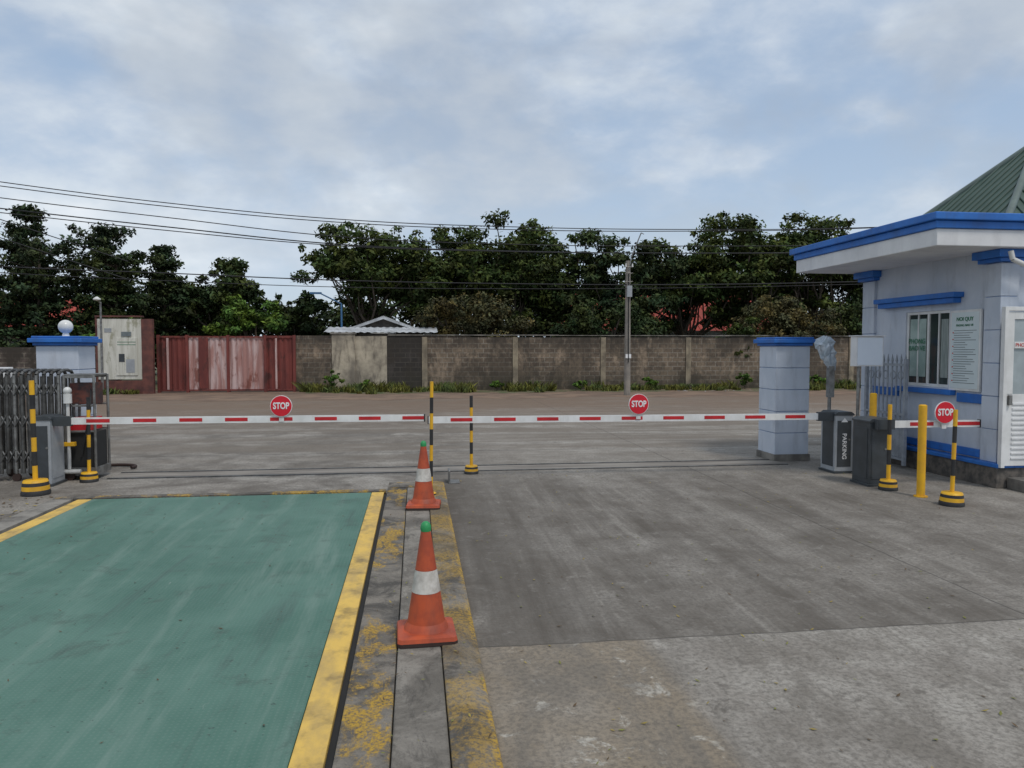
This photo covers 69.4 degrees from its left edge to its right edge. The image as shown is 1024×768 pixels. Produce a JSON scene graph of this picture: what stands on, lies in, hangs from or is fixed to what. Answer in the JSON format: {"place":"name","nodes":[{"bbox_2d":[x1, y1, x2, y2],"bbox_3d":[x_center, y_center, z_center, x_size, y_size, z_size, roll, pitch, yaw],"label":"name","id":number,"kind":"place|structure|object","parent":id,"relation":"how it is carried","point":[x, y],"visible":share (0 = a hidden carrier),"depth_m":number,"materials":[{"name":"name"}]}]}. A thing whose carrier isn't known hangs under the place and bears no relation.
{"place":"outdoors","nodes":[
{"label":"outdoors","id":0,"kind":"place"},
{"bbox_2d":[111,463,136,468],"bbox_3d":[-5.612,1.166,10.539,0.623,0.044,0.237,0,3,8],"label":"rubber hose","id":1,"kind":"object","parent":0,"point":[132,466],"visible":0.77,"depth_m":10.60,"materials":[{"name":"black rubber"}]},
{"bbox_2d":[122,367,156,389],"bbox_3d":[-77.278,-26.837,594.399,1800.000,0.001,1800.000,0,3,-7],"label":"ground","id":2,"kind":"structure","parent":0,"point":[141,379],"depth_m":40.86,"materials":[{"name":"concrete"}]},
{"bbox_2d":[0,254,23,345],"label":"cedar tree","id":3,"kind":"object","parent":2,"relation":"on","point":[3,312],"visible":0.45,"depth_m":32.31,"materials":[{"name":"green plant"}]},
{"bbox_2d":[0,203,72,346],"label":"cedar tree","id":4,"kind":"object","parent":2,"relation":"on","point":[13,229],"visible":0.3,"depth_m":34.60,"materials":[{"name":"green plant"}]},
{"bbox_2d":[2,299,85,346],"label":"red roof house","id":5,"kind":"structure","parent":2,"relation":"on","point":[71,309],"depth_m":42.44,"materials":[{"name":"concrete"}]},
{"bbox_2d":[0,233,93,346],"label":"cedar tree","id":6,"kind":"object","parent":2,"relation":"on","point":[37,311],"visible":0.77,"depth_m":32.81,"materials":[{"name":"green plant"}]},
{"bbox_2d":[0,347,114,385],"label":"brick wall","id":7,"kind":"structure","parent":2,"relation":"on","point":[19,357],"depth_m":28.76,"materials":[{"name":"brick"}]},
{"bbox_2d":[33,221,157,335],"bbox_3d":[-19.637,-3.876,35.998,5.244,7.902,6.498,0,3,-7],"label":"cedar tree","id":8,"kind":"object","parent":2,"relation":"on","point":[103,236],"visible":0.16,"depth_m":35.49,"materials":[{"name":"green plant"}]},
{"bbox_2d":[59,246,156,379],"bbox_3d":[-17.860,-3.006,34.067,5.202,6.346,4.878,0,3,-7],"label":"cedar tree","id":9,"kind":"object","parent":2,"relation":"on","point":[119,290],"visible":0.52,"depth_m":33.27,"materials":[{"name":"green plant"}]},
{"bbox_2d":[71,315,155,346],"bbox_3d":[-17.003,-1.235,30.680,3.768,3.240,3.507,2,4,41],"label":"shrub","id":10,"kind":"object","parent":2,"relation":"on","point":[76,328],"visible":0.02,"depth_m":30.77,"materials":[{"name":"green plant"}]},
{"bbox_2d":[132,244,193,352],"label":"cedar tree","id":11,"kind":"object","parent":2,"relation":"on","point":[163,259],"visible":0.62,"depth_m":35.08,"materials":[{"name":"green plant"}]},
{"bbox_2d":[154,276,213,335],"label":"broadleaf tree","id":12,"kind":"object","parent":2,"relation":"on","point":[196,328],"visible":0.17,"depth_m":35.95,"materials":[{"name":"green plant"}]},
{"bbox_2d":[166,257,270,335],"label":"broadleaf tree","id":13,"kind":"object","parent":2,"relation":"on","point":[210,307],"visible":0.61,"depth_m":35.55,"materials":[{"name":"green plant"}]},
{"bbox_2d":[202,294,287,335],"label":"broadleaf tree","id":14,"kind":"object","parent":2,"relation":"on","point":[240,316],"visible":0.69,"depth_m":33.62,"materials":[{"name":"green plant"}]},
{"bbox_2d":[269,290,331,335],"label":"broadleaf tree","id":15,"kind":"object","parent":2,"relation":"on","point":[306,303],"visible":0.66,"depth_m":38.24,"materials":[{"name":"green plant"}]},
{"bbox_2d":[296,336,331,390],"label":"end wall","id":16,"kind":"structure","parent":2,"relation":"on","point":[313,359],"depth_m":29.22,"materials":[{"name":"brick"}]},
{"bbox_2d":[310,292,342,326],"bbox_3d":[-8.287,-1.989,33.074,1.407,4.200,0.185,-1,3,-10],"label":"street lamp","id":17,"kind":"object","parent":2,"relation":"on","point":[333,300],"visible":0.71,"depth_m":33.08,"materials":[{"name":"blue metal"}]},
{"bbox_2d":[330,332,355,388],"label":"wall column","id":18,"kind":"structure","parent":2,"relation":"on","point":[343,354],"depth_m":29.31,"materials":[{"name":"concrete"}]},
{"bbox_2d":[290,220,451,324],"bbox_3d":[-6.896,-4.112,37.293,7.734,8.261,6.217,-2,4,-42],"label":"broadleaf tree","id":19,"kind":"object","parent":2,"relation":"on","point":[358,263],"visible":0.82,"depth_m":35.92,"materials":[{"name":"green plant"}]},
{"bbox_2d":[355,336,386,385],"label":"rendered wall","id":20,"kind":"structure","parent":2,"relation":"on","point":[371,358],"depth_m":29.51,"materials":[{"name":"beige paint"}]},
{"bbox_2d":[387,336,424,389],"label":"stained wall","id":21,"kind":"structure","parent":2,"relation":"on","point":[404,358],"depth_m":29.68,"materials":[{"name":"black brick"}]},
{"bbox_2d":[0,256,859,374],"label":"distant trees","id":22,"kind":"object","parent":2,"relation":"on","point":[331,314],"visible":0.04,"depth_m":47.90,"materials":[{"name":"green plant"}]},
{"bbox_2d":[375,225,500,334],"bbox_3d":[-3.594,-4.176,38.374,6.771,8.288,6.129,0,3,-7],"label":"broadleaf tree","id":23,"kind":"object","parent":2,"relation":"on","point":[445,273],"visible":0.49,"depth_m":37.38,"materials":[{"name":"green plant"}]},
{"bbox_2d":[409,291,535,336],"bbox_3d":[-1.762,-2.018,33.400,5.781,4.456,4.712,0,3,-7],"label":"shrub","id":24,"kind":"object","parent":2,"relation":"on","point":[491,323],"visible":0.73,"depth_m":32.28,"materials":[{"name":"green plant"}]},
{"bbox_2d":[435,208,581,336],"bbox_3d":[-0.401,-4.430,37.702,7.179,8.858,7.053,-2,4,-41],"label":"broadleaf tree","id":25,"kind":"object","parent":2,"relation":"on","point":[516,267],"visible":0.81,"depth_m":36.68,"materials":[{"name":"green plant"}]},
{"bbox_2d":[526,227,622,336],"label":"broadleaf tree","id":26,"kind":"object","parent":2,"relation":"on","point":[568,298],"visible":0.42,"depth_m":38.55,"materials":[{"name":"green plant"}]},
{"bbox_2d":[548,298,675,336],"bbox_3d":[4.408,-1.933,34.502,5.528,4.205,5.148,2,3,30],"label":"shrub","id":27,"kind":"object","parent":2,"relation":"on","point":[582,320],"visible":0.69,"depth_m":33.81,"materials":[{"name":"green plant"}]},
{"bbox_2d":[579,233,688,336],"bbox_3d":[6.286,-4.013,39.041,5.884,7.878,5.643,3,4,45],"label":"broadleaf tree","id":28,"kind":"object","parent":2,"relation":"on","point":[651,304],"visible":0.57,"depth_m":37.96,"materials":[{"name":"green plant"}]},
{"bbox_2d":[425,336,860,389],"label":"wall","id":29,"kind":"structure","parent":2,"relation":"on","point":[561,362],"depth_m":30.70,"materials":[{"name":"brick"}]},
{"bbox_2d":[388,335,848,336],"bbox_3d":[13.353,-2.084,32.029,36.950,0.045,0.290,0,3,-7],"label":"coping","id":30,"kind":"object","parent":29,"relation":"on","point":[585,335],"visible":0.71,"depth_m":30.52,"materials":[{"name":"concrete"}]},
{"bbox_2d":[422,337,853,387],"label":"pilasters","id":31,"kind":"object","parent":29,"relation":"attached to","point":[602,363],"visible":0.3,"depth_m":30.66,"materials":[{"name":"grey concrete"}]},
{"bbox_2d":[555,295,768,336],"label":"red roof house","id":32,"kind":"structure","parent":2,"relation":"on","point":[715,331],"depth_m":46.44,"materials":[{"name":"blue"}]},
{"bbox_2d":[622,227,755,336],"bbox_3d":[9.700,-4.367,40.337,7.267,8.537,6.136,2,4,39],"label":"broadleaf tree","id":33,"kind":"object","parent":2,"relation":"on","point":[697,297],"visible":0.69,"depth_m":39.00,"materials":[{"name":"green plant"}]},
{"bbox_2d":[683,210,805,332],"bbox_3d":[12.825,-4.797,40.087,7.301,9.364,6.759,0,3,-7],"label":"broadleaf tree","id":34,"kind":"object","parent":2,"relation":"on","point":[768,271],"visible":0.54,"depth_m":39.27,"materials":[{"name":"green plant"}]},
{"bbox_2d":[725,294,846,347],"bbox_3d":[12.372,-1.942,33.446,5.453,4.331,4.844,0,3,-7],"label":"shrub","id":35,"kind":"object","parent":2,"relation":"on","point":[784,320],"visible":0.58,"depth_m":32.50,"materials":[{"name":"green plant"}]},
{"bbox_2d":[739,210,861,333],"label":"broadleaf tree","id":36,"kind":"object","parent":2,"relation":"on","point":[814,299],"visible":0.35,"depth_m":40.61,"materials":[{"name":"green plant"}]},
{"bbox_2d":[809,297,862,336],"bbox_3d":[16.576,-1.933,34.592,4.861,4.192,5.291,1,3,27],"label":"shrub","id":37,"kind":"object","parent":2,"relation":"on","point":[850,322],"visible":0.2,"depth_m":33.69,"materials":[{"name":"green plant"}]},
{"bbox_2d":[823,274,863,318],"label":"broadleaf tree","id":38,"kind":"object","parent":2,"relation":"on","point":[852,296],"visible":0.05,"depth_m":40.55,"materials":[{"name":"green plant"}]},
{"bbox_2d":[324,316,437,335],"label":"corrugated shed","id":39,"kind":"structure","parent":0,"point":[382,326],"depth_m":32.08,"materials":[{"name":"white paint"}]},
{"bbox_2d":[18,390,860,401],"bbox_3d":[-3.628,0.354,27.980,90.000,0.001,7.670,0,3,-7],"label":"dirt shoulder","id":40,"kind":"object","parent":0,"point":[204,396],"visible":0.35,"depth_m":26.70},
{"bbox_2d":[93,297,103,389],"bbox_3d":[-14.990,-1.376,26.870,0.260,3.570,0.476,0,3,-7],"label":"street lamp","id":41,"kind":"object","parent":40,"relation":"on","point":[101,337],"visible":0.94,"depth_m":27.02,"materials":[{"name":"metal"}]},
{"bbox_2d":[95,315,155,393],"bbox_3d":[-14.443,-1.089,27.680,2.010,2.920,0.340,0,3,-7],"label":"electrical cabinet","id":42,"kind":"object","parent":40,"relation":"on","point":[128,349],"visible":0.95,"depth_m":27.55,"materials":[{"name":"grey metal"}]},
{"bbox_2d":[156,335,295,392],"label":"rusty sheet gate","id":43,"kind":"structure","parent":40,"relation":"on","point":[227,363],"depth_m":28.69,"materials":[{"name":"red metal"}]},
{"bbox_2d":[306,388,860,393],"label":"grass verge","id":44,"kind":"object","parent":40,"relation":"on","point":[564,390],"depth_m":29.12,"materials":[{"name":"green plant"}]},
{"bbox_2d":[322,370,344,388],"bbox_3d":[-6.911,-0.071,28.699,0.629,0.994,0.901,-3,4,-43],"label":"weed shrub","id":45,"kind":"object","parent":44,"relation":"on","point":[333,377],"visible":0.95,"depth_m":28.56,"materials":[{"name":"green plant"}]},
{"bbox_2d":[358,379,369,386],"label":"weed shrub","id":46,"kind":"object","parent":44,"relation":"on","point":[366,382],"visible":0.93,"depth_m":28.84,"materials":[{"name":"green plant"}]},
{"bbox_2d":[25,378,861,394],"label":"grass","id":47,"kind":"structure","parent":44,"relation":"on","point":[392,387],"depth_m":29.20,"materials":[{"name":"green plant"}]},
{"bbox_2d":[489,380,504,390],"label":"weed shrub","id":48,"kind":"object","parent":44,"relation":"on","point":[495,384],"visible":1,"depth_m":29.51,"materials":[{"name":"green plant"}]},
{"bbox_2d":[572,380,587,389],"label":"weed shrub","id":49,"kind":"object","parent":44,"relation":"on","point":[579,382],"visible":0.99,"depth_m":29.86,"materials":[{"name":"green plant"}]},
{"bbox_2d":[642,377,658,385],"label":"weed shrub","id":50,"kind":"object","parent":44,"relation":"on","point":[651,381],"visible":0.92,"depth_m":30.30,"materials":[{"name":"green plant"}]},
{"bbox_2d":[716,316,764,357],"bbox_3d":[10.121,-1.324,32.265,3.031,3.289,2.010,0,3,-7],"label":"shrub","id":51,"kind":"object","parent":44,"relation":"on","point":[734,329],"visible":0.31,"depth_m":31.80,"materials":[{"name":"green plant"}]},
{"bbox_2d":[735,373,752,388],"bbox_3d":[9.757,-0.084,30.871,0.834,0.814,0.717,-2,4,-39],"label":"weed shrub","id":52,"kind":"object","parent":44,"relation":"on","point":[745,379],"visible":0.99,"depth_m":30.85,"materials":[{"name":"green plant"}]},
{"bbox_2d":[809,374,825,383],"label":"weed shrub","id":53,"kind":"object","parent":44,"relation":"on","point":[817,378],"visible":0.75,"depth_m":31.18,"materials":[{"name":"green plant"}]},
{"bbox_2d":[624,232,642,394],"bbox_3d":[4.386,-2.466,26.710,0.711,5.963,0.319,0,3,-7],"label":"utility pole","id":54,"kind":"object","parent":40,"relation":"on","point":[628,295],"visible":0.95,"depth_m":26.66,"materials":[{"name":"concrete"}]},
{"bbox_2d":[0,181,874,288],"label":"power lines","id":55,"kind":"object","parent":54,"relation":"attached to","point":[336,244],"visible":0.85,"depth_m":25.41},
{"bbox_2d":[0,394,1023,767],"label":"concrete road","id":56,"kind":"structure","parent":0,"point":[934,636],"depth_m":5.54,"materials":[{"name":"grey concrete"}]},
{"bbox_2d":[0,367,12,377],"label":"white low wall","id":57,"kind":"structure","parent":56,"relation":"on","point":[11,373],"depth_m":15.75,"materials":[{"name":"paint"}]},
{"bbox_2d":[0,496,50,518],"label":"debris","id":58,"kind":"object","parent":56,"relation":"on","point":[16,510],"visible":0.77,"depth_m":8.05,"materials":[{"name":"grey plant"}]},
{"bbox_2d":[20,380,50,496],"bbox_3d":[-5.553,0.624,8.586,0.308,1.330,0.308,-1,3,-7],"label":"striped bollard","id":59,"kind":"object","parent":56,"relation":"on","point":[35,486],"visible":1,"depth_m":8.55,"materials":[{"name":"black paint"}]},
{"bbox_2d":[0,368,110,480],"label":"retractable gate","id":60,"kind":"structure","parent":56,"relation":"on","point":[14,419],"depth_m":9.51,"materials":[{"name":"metal"}]},
{"bbox_2d":[36,346,96,416],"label":"gate pillar","id":61,"kind":"structure","parent":56,"relation":"on","point":[78,359],"depth_m":10.15,"materials":[{"name":"concrete"}]},
{"bbox_2d":[27,336,101,345],"bbox_3d":[-6.262,-0.604,10.383,0.690,0.129,0.690,0,3,-7],"label":"cap","id":62,"kind":"object","parent":61,"relation":"on","point":[64,340],"visible":1,"depth_m":10.08,"materials":[{"name":"blue paint"}]},
{"bbox_2d":[58,320,72,335],"bbox_3d":[-6.262,-0.784,10.374,0.190,0.230,0.190,0,3,-7],"label":"globe lamp","id":63,"kind":"object","parent":62,"relation":"on","point":[65,327],"visible":0.95,"depth_m":10.32,"materials":[{"name":"white glass"}]},
{"bbox_2d":[79,397,98,482],"bbox_3d":[-5.396,0.709,9.428,0.220,1.080,0.220,0,3,-7],"label":"striped bollard","id":64,"kind":"object","parent":56,"relation":"on","point":[88,476],"visible":0.96,"depth_m":9.40,"materials":[{"name":"black paint"}]},
{"bbox_2d":[0,492,383,767],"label":"weighbridge platform","id":65,"kind":"structure","parent":56,"relation":"on","point":[141,606],"depth_m":4.42,"materials":[{"name":"teal paint"}]},
{"bbox_2d":[7,500,349,742],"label":"fallen leaves","id":66,"kind":"object","parent":65,"relation":"on","point":[166,548],"visible":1,"depth_m":5.51,"materials":[{"name":"brown plant"}]},
{"bbox_2d":[0,482,414,533],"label":"platform frame","id":67,"kind":"object","parent":65,"relation":"on","point":[17,520],"visible":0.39,"depth_m":8.33,"materials":[{"name":"concrete"}]},
{"bbox_2d":[325,493,386,767],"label":"pit gap","id":68,"kind":"object","parent":65,"relation":"on","point":[335,734],"visible":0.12,"depth_m":3.99,"materials":[{"name":"black"}]},
{"bbox_2d":[29,395,424,486],"bbox_3d":[-3.542,0.691,9.520,4.819,1.106,0.392,0,3,-7],"label":"boom barrier","id":69,"kind":"object","parent":56,"relation":"on","point":[50,445],"visible":0.98,"depth_m":9.29,"materials":[{"name":"grey metal"}]},
{"bbox_2d":[332,481,502,767],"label":"traffic island kerb","id":70,"kind":"structure","parent":56,"relation":"on","point":[365,739],"depth_m":3.73,"materials":[{"name":"concrete"}]},
{"bbox_2d":[406,441,440,510],"bbox_3d":[-0.923,0.936,7.719,0.349,0.694,0.349,0,3,-3],"label":"traffic cone","id":71,"kind":"object","parent":70,"relation":"on","point":[423,498],"visible":1,"depth_m":7.65,"materials":[{"name":"plastic"}]},
{"bbox_2d":[359,485,494,767],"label":"fallen leaves","id":72,"kind":"object","parent":70,"relation":"on","point":[469,714],"visible":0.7,"depth_m":3.87,"materials":[{"name":"brown plant"}]},
{"bbox_2d":[397,521,457,648],"bbox_3d":[-0.494,1.117,4.250,0.335,0.666,0.335,0,3,-10],"label":"traffic cone","id":73,"kind":"object","parent":70,"relation":"on","point":[427,623],"visible":1,"depth_m":4.18,"materials":[{"name":"plastic"}]},
{"bbox_2d":[429,381,435,494],"bbox_3d":[-0.910,0.635,8.342,0.132,1.330,0.132,0,3,-7],"label":"striped bollard","id":74,"kind":"object","parent":70,"relation":"on","point":[431,429],"visible":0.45,"depth_m":8.32,"materials":[{"name":"yellow metal"}]},
{"bbox_2d":[107,459,787,478],"bbox_3d":[-0.646,1.198,10.480,9.400,0.022,0.515,0,3,-7],"label":"gate rail","id":75,"kind":"object","parent":56,"relation":"on","point":[388,469],"visible":0.8,"depth_m":10.42,"materials":[{"name":"metal"}]},
{"bbox_2d":[448,468,459,483],"bbox_3d":[-0.741,1.169,9.424,0.140,0.160,0.250,0,3,-7],"label":"steel angle bracket","id":76,"kind":"object","parent":56,"relation":"on","point":[453,481],"visible":1,"depth_m":9.36,"materials":[{"name":"grey metal"}]},
{"bbox_2d":[464,396,478,474],"bbox_3d":[-0.553,0.689,10.047,0.198,1.060,0.198,0,3,-7],"label":"striped bollard","id":77,"kind":"object","parent":56,"relation":"on","point":[471,468],"visible":0.98,"depth_m":10.02,"materials":[{"name":"black paint"}]},
{"bbox_2d":[428,394,854,473],"bbox_3d":[1.780,0.676,9.880,5.776,1.101,0.390,0,3,-7],"label":"boom barrier","id":78,"kind":"object","parent":56,"relation":"on","point":[836,441],"visible":0.98,"depth_m":9.96,"materials":[{"name":"grey metal"}]},
{"bbox_2d":[469,469,1021,767],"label":"fallen leaves","id":79,"kind":"object","parent":56,"relation":"on","point":[1000,712],"visible":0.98,"depth_m":4.14,"materials":[{"name":"brown plant"}]},
{"bbox_2d":[756,346,809,460],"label":"pillar","id":80,"kind":"structure","parent":56,"relation":"on","point":[784,371],"depth_m":11.18,"materials":[{"name":"concrete"}]},
{"bbox_2d":[753,337,815,345],"bbox_3d":[4.196,-0.653,11.387,0.690,0.129,0.690,0,3,-7],"label":"cap","id":81,"kind":"object","parent":80,"relation":"on","point":[786,341],"visible":0.92,"depth_m":11.08,"materials":[{"name":"blue paint"}]},
{"bbox_2d":[814,336,836,465],"bbox_3d":[4.495,0.246,10.647,0.352,1.888,0.231,0,3,-7],"label":"wrapped camera post","id":82,"kind":"object","parent":56,"relation":"on","point":[824,347],"visible":0.91,"depth_m":10.58,"materials":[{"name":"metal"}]},
{"bbox_2d":[849,335,885,472],"bbox_3d":[4.803,0.280,10.057,0.430,1.875,0.220,0,3,-7],"label":"sign","id":83,"kind":"object","parent":56,"relation":"on","point":[866,350],"visible":0.7,"depth_m":9.94,"materials":[{"name":"metal"}]},
{"bbox_2d":[869,393,876,416],"bbox_3d":[4.798,0.673,9.843,0.089,1.110,0.089,0,3,-7],"label":"yellow post","id":84,"kind":"object","parent":56,"relation":"on","point":[873,405],"visible":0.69,"depth_m":9.79,"materials":[{"name":"metal"}]},
{"bbox_2d":[864,354,908,465],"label":"steel swing gate","id":85,"kind":"structure","parent":56,"relation":"on","point":[898,443],"depth_m":10.58,"materials":[{"name":"metal"}]},
{"bbox_2d":[878,404,897,490],"bbox_3d":[4.530,0.760,8.884,0.220,1.030,0.220,0,3,-7],"label":"striped bollard","id":86,"kind":"object","parent":56,"relation":"on","point":[887,483],"visible":1,"depth_m":8.86,"materials":[{"name":"black paint"}]},
{"bbox_2d":[789,147,1023,492],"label":"guard booth","id":87,"kind":"object","parent":56,"relation":"on","point":[943,295],"visible":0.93,"depth_m":9.70,"materials":[{"name":"paint"}]},
{"bbox_2d":[906,310,949,387],"bbox_3d":[5.855,-0.494,10.379,0.050,1.050,0.900,0,3,-7],"label":"window","id":88,"kind":"structure","parent":87,"relation":"in","point":[929,367],"depth_m":10.36,"materials":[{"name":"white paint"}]},
{"bbox_2d":[997,307,1023,467],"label":"door","id":89,"kind":"structure","parent":87,"relation":"in","point":[1010,452],"depth_m":8.91,"materials":[{"name":"white paint"}]},
{"bbox_2d":[850,401,980,486],"bbox_3d":[5.061,0.728,9.275,1.416,1.056,0.538,0,3,-7],"label":"boom barrier","id":90,"kind":"object","parent":56,"relation":"on","point":[869,460],"visible":0.92,"depth_m":9.11,"materials":[{"name":"grey metal"}]},
{"bbox_2d":[913,404,927,497],"bbox_3d":[4.694,0.764,8.471,0.148,1.060,0.148,0,3,-7],"label":"yellow post","id":91,"kind":"object","parent":56,"relation":"on","point":[921,449],"visible":1,"depth_m":8.44,"materials":[{"name":"metal"}]},
{"bbox_2d":[938,410,964,507],"bbox_3d":[4.783,0.797,8.010,0.253,1.040,0.253,1,3,-7],"label":"striped bollard","id":92,"kind":"object","parent":56,"relation":"on","point":[951,497],"visible":1,"depth_m":7.98,"materials":[{"name":"black paint"}]},
{"bbox_2d":[0,0,1023,336],"label":"sky","id":93,"kind":"structure","parent":0,"point":[614,115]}
]}

